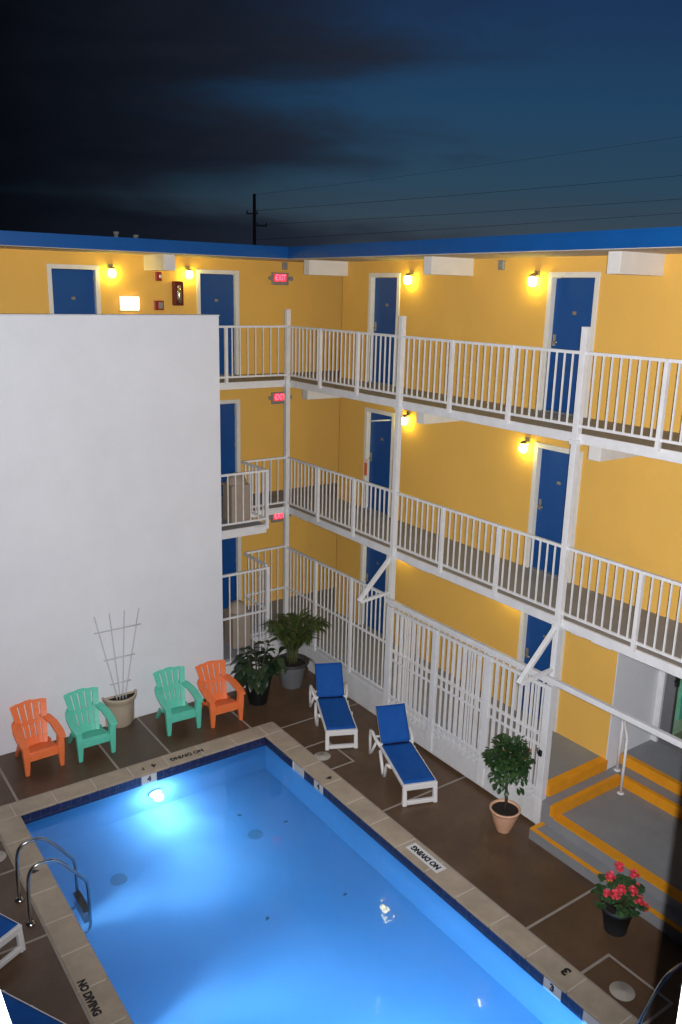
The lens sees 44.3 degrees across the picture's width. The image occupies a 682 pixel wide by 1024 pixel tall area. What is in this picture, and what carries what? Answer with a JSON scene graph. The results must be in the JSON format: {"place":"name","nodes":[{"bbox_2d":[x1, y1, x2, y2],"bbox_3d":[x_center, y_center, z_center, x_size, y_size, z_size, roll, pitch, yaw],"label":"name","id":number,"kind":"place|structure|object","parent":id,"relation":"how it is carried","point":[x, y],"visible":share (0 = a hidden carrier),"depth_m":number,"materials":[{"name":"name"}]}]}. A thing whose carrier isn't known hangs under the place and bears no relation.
{"place":"outdoors","nodes":[
{"label":"outdoors","id":0,"kind":"place"},
{"bbox_2d":[0,657,681,1023],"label":"pool deck","id":1,"kind":"structure","parent":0,"point":[516,873],"depth_m":11.83,"materials":[{"name":"brown concrete"}]},
{"bbox_2d":[0,851,5,861],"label":"skimmer lid","id":2,"kind":"object","parent":1,"relation":"on","point":[2,855],"visible":1,"depth_m":11.52,"materials":[{"name":"plastic"}]},
{"bbox_2d":[0,913,25,968],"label":"sun lounger","id":3,"kind":"object","parent":1,"relation":"on","point":[10,929],"visible":1,"depth_m":9.78,"materials":[{"name":"white plastic"}]},
{"bbox_2d":[0,989,65,1023],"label":"sun lounger","id":4,"kind":"object","parent":1,"relation":"on","point":[19,1011],"visible":0.95,"depth_m":8.63,"materials":[{"name":"fabric"}]},
{"bbox_2d":[9,698,65,776],"bbox_3d":[-4.986,3.653,13.710,0.750,0.955,0.792,-10,18,-36],"label":"adirondack chair","id":5,"kind":"object","parent":1,"relation":"on","point":[38,746],"visible":1,"depth_m":13.74,"materials":[{"name":"orange plastic"}]},
{"bbox_2d":[15,837,91,926],"bbox_3d":[-3.679,4.914,10.699,0.820,1.513,0.620,-9,18,-34],"label":"pool ladder","id":6,"kind":"object","parent":1,"relation":"attached to","point":[30,922],"visible":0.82,"depth_m":10.58,"materials":[{"name":"polished steel"}]},
{"bbox_2d":[63,687,117,762],"bbox_3d":[-4.256,3.556,14.141,0.750,0.955,0.792,-9,18,-34],"label":"adirondack chair","id":7,"kind":"object","parent":1,"relation":"on","point":[86,734],"visible":1,"depth_m":14.17,"materials":[{"name":"green plastic"}]},
{"bbox_2d":[0,314,222,755],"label":"white wall","id":8,"kind":"structure","parent":1,"relation":"on","point":[110,474],"depth_m":14.08,"materials":[{"name":"paint"}]},
{"bbox_2d":[102,689,136,727],"bbox_3d":[-3.883,3.552,14.914,0.636,0.587,0.318,-9,18,-34],"label":"half round planter","id":9,"kind":"object","parent":1,"relation":"on","point":[122,710],"visible":0.95,"depth_m":14.85,"materials":[{"name":"beige ceramic"}]},
{"bbox_2d":[94,608,140,699],"bbox_3d":[-3.888,2.538,14.688,0.840,1.662,0.052,-9,18,-34],"label":"trellis","id":10,"kind":"object","parent":9,"relation":"in","point":[123,656],"visible":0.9,"depth_m":14.70,"materials":[{"name":"paint"}]},
{"bbox_2d":[153,666,202,735],"bbox_3d":[-2.953,3.357,15.015,0.749,0.955,0.792,-8,17,-31],"label":"adirondack chair","id":11,"kind":"object","parent":1,"relation":"on","point":[177,709],"visible":1,"depth_m":15.05,"materials":[{"name":"green plastic"}]},
{"bbox_2d":[195,660,245,727],"bbox_3d":[-2.241,3.294,15.317,0.750,0.955,0.792,-8,18,-32],"label":"adirondack chair","id":12,"kind":"object","parent":1,"relation":"on","point":[218,703],"visible":0.96,"depth_m":15.34,"materials":[{"name":"orange plastic"}]},
{"bbox_2d":[222,545,284,663],"bbox_3d":[-1.702,2.114,16.886,0.732,2.460,2.091,4,15,12],"label":"picket fence","id":13,"kind":"object","parent":1,"relation":"on","point":[265,605],"visible":0.69,"depth_m":16.45,"materials":[{"name":"white paint"}]},
{"bbox_2d":[230,640,286,705],"bbox_3d":[-1.545,3.092,15.890,1.106,1.085,1.130,1,15,-2],"label":"potted plant","id":14,"kind":"object","parent":1,"relation":"on","point":[256,682],"visible":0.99,"depth_m":15.64,"materials":[{"name":"green plant"}]},
{"bbox_2d":[259,607,332,688],"bbox_3d":[-0.958,2.688,16.544,1.505,1.560,1.406,-9,18,-34],"label":"potted palm","id":15,"kind":"object","parent":1,"relation":"on","point":[293,671],"visible":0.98,"depth_m":16.41,"materials":[{"name":"plant"}]},
{"bbox_2d":[0,722,637,1023],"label":"swimming pool","id":16,"kind":"structure","parent":1,"relation":"in","point":[582,997],"depth_m":11.29,"materials":[{"name":"paint"}]},
{"bbox_2d":[25,744,586,1023],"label":"water","id":17,"kind":"structure","parent":16,"relation":"in","point":[264,884],"depth_m":10.79,"materials":[{"name":"blue liquid"}]},
{"bbox_2d":[314,751,330,760],"bbox_3d":[-0.315,4.127,14.177,0.284,0.007,0.284,-9,18,-34],"label":"skimmer lid","id":18,"kind":"object","parent":1,"relation":"on","point":[322,756],"visible":1,"depth_m":14.18,"materials":[{"name":"plastic"}]},
{"bbox_2d":[309,662,357,749],"bbox_3d":[-0.126,3.443,15.126,0.724,0.902,1.760,-1,15,-10],"label":"sun lounger","id":19,"kind":"object","parent":1,"relation":"on","point":[335,714],"visible":1,"depth_m":15.27,"materials":[{"name":"blue fabric"}]},
{"bbox_2d":[0,226,681,824],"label":"motel building","id":20,"kind":"structure","parent":1,"relation":"on","point":[464,512],"depth_m":14.09,"materials":[{"name":"yellow paint"}]},
{"bbox_2d":[46,264,100,313],"bbox_3d":[-4.890,-3.462,15.408,0.950,2.090,0.180,-9,18,-34],"label":"door","id":21,"kind":"structure","parent":20,"relation":"in","point":[69,291],"depth_m":15.26,"materials":[{"name":"blue paint"}]},
{"bbox_2d":[108,264,115,277],"bbox_3d":[-4.223,-4.443,15.439,0.132,0.240,0.166,-9,18,-34],"label":"wall lamp","id":22,"kind":"object","parent":20,"relation":"attached to","point":[112,271],"visible":1,"depth_m":15.39,"materials":[{"name":"white glass"}]},
{"bbox_2d":[119,296,139,310],"bbox_3d":[-3.986,-3.937,15.816,0.400,0.280,0.070,-9,18,-34],"label":"bulkhead light","id":23,"kind":"object","parent":20,"relation":"attached to","point":[129,303],"visible":1,"depth_m":15.78,"materials":[{"name":"beige paint"}]},
{"bbox_2d":[155,272,161,280],"bbox_3d":[-3.489,-4.509,16.030,0.120,0.170,0.055,-9,18,-34],"label":"fire alarm","id":24,"kind":"object","parent":20,"relation":"attached to","point":[158,276],"visible":1,"depth_m":16.02,"materials":[{"name":"red plastic"}]},
{"bbox_2d":[154,300,163,309],"bbox_3d":[-3.509,-3.986,16.162,0.190,0.180,0.055,-9,18,-34],"label":"alarm pull station","id":25,"kind":"object","parent":20,"relation":"attached to","point":[158,305],"visible":1,"depth_m":16.14,"materials":[{"name":"red plastic"}]},
{"bbox_2d":[172,281,183,305],"bbox_3d":[-3.161,-4.245,16.272,0.200,0.460,0.169,-9,18,-34],"label":"extinguisher cabinet","id":26,"kind":"object","parent":20,"relation":"attached to","point":[177,294],"visible":1,"depth_m":16.23,"materials":[{"name":"metal"}]},
{"bbox_2d":[185,266,192,278],"bbox_3d":[-2.956,-4.663,16.306,0.132,0.240,0.166,-9,18,-34],"label":"wall lamp","id":27,"kind":"object","parent":20,"relation":"attached to","point":[189,272],"visible":1,"depth_m":16.26,"materials":[{"name":"white glass"}]},
{"bbox_2d":[196,269,239,375],"bbox_3d":[-2.522,-3.836,17.039,0.950,2.090,0.180,-9,18,-34],"label":"door","id":28,"kind":"structure","parent":20,"relation":"in","point":[216,294],"depth_m":17.02,"materials":[{"name":"blue paint"}]},
{"bbox_2d":[220,399,240,497],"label":"door","id":29,"kind":"structure","parent":20,"relation":"in","point":[229,409],"depth_m":17.79,"materials":[{"name":"blue paint"}]},
{"bbox_2d":[222,537,241,611],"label":"door","id":30,"kind":"structure","parent":20,"relation":"in","point":[231,547],"depth_m":18.54,"materials":[{"name":"blue paint"}]},
{"bbox_2d":[222,472,249,522],"bbox_3d":[-2.012,-0.298,16.114,0.410,0.946,0.410,-9,18,-34],"label":"trash bin","id":31,"kind":"object","parent":20,"relation":"on","point":[239,512],"visible":0.71,"depth_m":15.97,"materials":[{"name":"beige plastic"}]},
{"bbox_2d":[223,600,250,648],"bbox_3d":[-2.071,2.214,16.776,0.410,0.946,0.410,-9,18,-34],"label":"trash bin","id":32,"kind":"object","parent":20,"relation":"on","point":[241,628],"visible":0.82,"depth_m":16.64,"materials":[{"name":"beige plastic"}]},
{"bbox_2d":[268,392,291,403],"bbox_3d":[-1.323,-2.475,18.178,0.590,0.250,0.074,-9,18,-34],"label":"exit sign","id":33,"kind":"object","parent":20,"relation":"attached to","point":[276,398],"visible":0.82,"depth_m":18.12,"materials":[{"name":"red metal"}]},
{"bbox_2d":[269,513,290,522],"bbox_3d":[-1.384,0.097,18.857,0.590,0.250,0.074,-9,18,-34],"label":"exit sign","id":34,"kind":"object","parent":20,"relation":"attached to","point":[273,518],"visible":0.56,"depth_m":18.80,"materials":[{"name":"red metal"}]},
{"bbox_2d":[268,272,292,284],"bbox_3d":[-1.265,-4.882,17.543,0.590,0.250,0.074,-9,18,-34],"label":"exit sign","id":35,"kind":"object","parent":20,"relation":"attached to","point":[275,278],"visible":1,"depth_m":17.52,"materials":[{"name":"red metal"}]},
{"bbox_2d":[282,262,287,269],"bbox_3d":[-1.173,-5.151,17.534,0.110,0.150,0.075,-9,18,-34],"label":"junction box","id":36,"kind":"object","parent":20,"relation":"attached to","point":[284,265],"visible":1,"depth_m":17.51,"materials":[{"name":"grey metal"}]},
{"bbox_2d":[364,459,366,475],"bbox_3d":[0.506,-0.912,17.012,0.024,0.350,0.090,-9,18,-34],"label":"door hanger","id":37,"kind":"object","parent":20,"relation":"attached to","point":[365,469],"depth_m":17.01,"materials":[{"name":"paper"}]},
{"bbox_2d":[359,544,388,637],"bbox_3d":[0.741,1.503,17.482,0.180,2.090,0.950,-9,18,-34],"label":"door","id":38,"kind":"structure","parent":20,"relation":"in","point":[371,560],"depth_m":17.60,"materials":[{"name":"blue paint"}]},
{"bbox_2d":[357,556,391,603],"bbox_3d":[0.580,1.170,14.439,0.709,0.738,0.070,-9,18,-34],"label":"post bracket","id":39,"kind":"object","parent":20,"relation":"attached to","point":[361,599],"visible":1,"depth_m":14.43,"materials":[{"name":"white paint"}]},
{"bbox_2d":[363,407,394,517],"bbox_3d":[0.746,-1.000,16.781,0.314,2.090,0.950,-9,18,-34],"label":"door","id":40,"kind":"structure","parent":20,"relation":"in","point":[379,425],"depth_m":16.87,"materials":[{"name":"blue paint"}]},
{"bbox_2d":[367,273,400,385],"bbox_3d":[0.860,-3.522,16.156,0.180,2.090,0.950,-9,18,-34],"label":"door","id":41,"kind":"structure","parent":20,"relation":"in","point":[384,291],"depth_m":16.20,"materials":[{"name":"blue paint"}]},
{"bbox_2d":[402,412,409,424],"bbox_3d":[1.209,-1.761,15.800,0.166,0.240,0.132,-9,18,-34],"label":"wall lamp","id":42,"kind":"object","parent":20,"relation":"attached to","point":[406,416],"visible":0.86,"depth_m":15.76,"materials":[{"name":"white glass"}]},
{"bbox_2d":[404,271,413,284],"bbox_3d":[1.221,-4.253,15.210,0.166,0.240,0.132,-9,18,-34],"label":"wall lamp","id":43,"kind":"object","parent":20,"relation":"attached to","point":[407,278],"visible":1,"depth_m":15.17,"materials":[{"name":"white glass"}]},
{"bbox_2d":[498,260,505,269],"bbox_3d":[2.567,-3.953,13.407,0.075,0.150,0.110,-9,18,-34],"label":"junction box","id":44,"kind":"object","parent":20,"relation":"attached to","point":[501,264],"visible":1,"depth_m":13.38,"materials":[{"name":"grey metal"}]},
{"bbox_2d":[519,437,529,452],"bbox_3d":[2.938,-1.068,13.449,0.166,0.240,0.132,-9,18,-34],"label":"wall lamp","id":45,"kind":"object","parent":20,"relation":"attached to","point":[523,445],"visible":1,"depth_m":13.41,"materials":[{"name":"white glass"}]},
{"bbox_2d":[385,597,681,748],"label":"gate track","id":46,"kind":"structure","parent":20,"relation":"attached to","point":[635,721],"depth_m":11.71,"materials":[{"name":"white metal"}]},
{"bbox_2d":[383,605,553,823],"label":"sliding gate","id":47,"kind":"structure","parent":46,"relation":"hanging from","point":[472,769],"depth_m":13.41,"materials":[{"name":"white metal"}]},
{"bbox_2d":[528,271,539,286],"bbox_3d":[2.951,-3.580,12.853,0.166,0.240,0.132,-9,18,-34],"label":"wall lamp","id":48,"kind":"object","parent":20,"relation":"attached to","point":[532,279],"visible":1,"depth_m":12.82,"materials":[{"name":"white glass"}]},
{"bbox_2d":[516,626,557,685],"bbox_3d":[2.704,1.984,11.544,0.709,0.738,0.070,-9,18,-34],"label":"post bracket","id":49,"kind":"object","parent":20,"relation":"attached to","point":[522,679],"visible":1,"depth_m":11.54,"materials":[{"name":"white paint"}]},
{"bbox_2d":[514,611,565,731],"bbox_3d":[3.342,2.501,13.935,0.180,2.090,0.950,-9,18,-34],"label":"door","id":50,"kind":"structure","parent":20,"relation":"in","point":[532,630],"depth_m":14.04,"materials":[{"name":"blue paint"}]},
{"bbox_2d":[525,442,583,582],"bbox_3d":[3.402,-0.011,13.272,0.180,2.090,0.950,-9,18,-34],"label":"door","id":51,"kind":"structure","parent":20,"relation":"in","point":[550,462],"depth_m":13.36,"materials":[{"name":"blue paint"}]},
{"bbox_2d":[538,272,600,417],"bbox_3d":[3.462,-2.525,12.609,0.180,2.090,0.950,-9,18,-34],"label":"door","id":52,"kind":"structure","parent":20,"relation":"in","point":[572,297],"depth_m":12.66,"materials":[{"name":"blue paint"}]},
{"bbox_2d":[651,670,681,752],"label":"storefront","id":53,"kind":"object","parent":20,"relation":"on","point":[668,712],"visible":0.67,"depth_m":13.39,"materials":[{"name":"white paint"}]},
{"bbox_2d":[658,673,681,752],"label":"window frame","id":54,"kind":"structure","parent":53,"relation":"in","point":[667,715],"depth_m":13.34,"materials":[{"name":"white metal"}]},
{"bbox_2d":[226,633,534,798],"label":"curb wall","id":55,"kind":"structure","parent":1,"relation":"on","point":[366,694],"depth_m":16.14,"materials":[{"name":"white concrete"}]},
{"bbox_2d":[286,546,387,689],"bbox_3d":[-0.160,2.031,16.381,0.062,1.930,3.426,-9,18,-34],"label":"picket fence","id":56,"kind":"object","parent":55,"relation":"on","point":[316,604],"visible":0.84,"depth_m":16.13,"materials":[{"name":"white paint"}]},
{"bbox_2d":[391,606,547,792],"bbox_3d":[1.940,2.945,13.595,0.062,1.900,3.582,-9,18,-34],"label":"picket fence","id":57,"kind":"object","parent":55,"relation":"on","point":[471,750],"visible":0.34,"depth_m":13.46,"materials":[{"name":"white metal"}]},
{"bbox_2d":[369,703,437,806],"bbox_3d":[1.007,3.870,13.609,0.724,0.902,1.760,-3,15,-15],"label":"sun lounger","id":58,"kind":"object","parent":1,"relation":"on","point":[407,765],"visible":1,"depth_m":13.70,"materials":[{"name":"blue fabric"}]},
{"bbox_2d":[481,733,535,833],"bbox_3d":[2.402,3.948,12.150,0.695,1.520,0.718,-9,18,-34],"label":"topiary tree","id":59,"kind":"object","parent":1,"relation":"on","point":[506,812],"visible":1,"depth_m":11.98,"materials":[{"name":"green plant"}]},
{"bbox_2d":[529,753,681,944],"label":"entrance steps","id":60,"kind":"structure","parent":1,"relation":"on","point":[592,826],"depth_m":11.95,"materials":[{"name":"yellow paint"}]},
{"bbox_2d":[614,719,628,794],"bbox_3d":[4.285,3.689,12.768,0.110,1.111,0.478,3,15,7],"label":"step handrail","id":61,"kind":"object","parent":60,"relation":"on","point":[617,768],"visible":0.84,"depth_m":12.69,"materials":[{"name":"white metal"}]},
{"bbox_2d":[591,861,648,936],"bbox_3d":[3.422,4.789,10.343,0.690,0.862,0.671,-9,18,-34],"label":"potted geranium","id":62,"kind":"object","parent":1,"relation":"on","point":[617,905],"visible":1,"depth_m":10.24,"materials":[{"name":"plant"}]},
{"bbox_2d":[609,981,634,1000],"bbox_3d":[3.195,5.440,9.517,0.284,0.007,0.284,-9,18,-34],"label":"skimmer lid","id":63,"kind":"object","parent":1,"relation":"on","point":[621,991],"visible":1,"depth_m":9.51,"materials":[{"name":"plastic"}]},
{"bbox_2d":[637,963,681,1023],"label":"grab rail","id":64,"kind":"object","parent":1,"relation":"on","point":[668,974],"visible":1,"depth_m":8.50,"materials":[{"name":"metal"}]},
{"bbox_2d":[0,0,681,274],"label":"sky","id":65,"kind":"structure","parent":0,"point":[148,119],"materials":[{"name":"blue"}]},
{"label":"ground","id":66,"kind":"structure","parent":0,"visible":0},
{"bbox_2d":[246,194,266,244],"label":"utility pole","id":67,"kind":"object","parent":66,"relation":"on","point":[255,212],"visible":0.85,"depth_m":47.05,"materials":[{"name":"black wood"}]},
{"bbox_2d":[256,137,676,194],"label":"power line","id":68,"kind":"object","parent":67,"relation":"attached to","point":[467,167],"visible":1,"depth_m":44.98,"materials":[{"name":"black metal"}]},
{"bbox_2d":[260,199,674,224],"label":"power line","id":69,"kind":"object","parent":67,"relation":"attached to","point":[473,212],"visible":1,"depth_m":45.50,"materials":[{"name":"black metal"}]},
{"bbox_2d":[259,213,676,239],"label":"power line","id":70,"kind":"object","parent":67,"relation":"attached to","point":[468,227],"visible":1,"depth_m":45.72,"materials":[{"name":"black metal"}]},
{"bbox_2d":[256,175,681,210],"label":"power line","id":71,"kind":"object","parent":67,"relation":"attached to","point":[475,193],"visible":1,"depth_m":45.26,"materials":[{"name":"black metal"}]}
]}

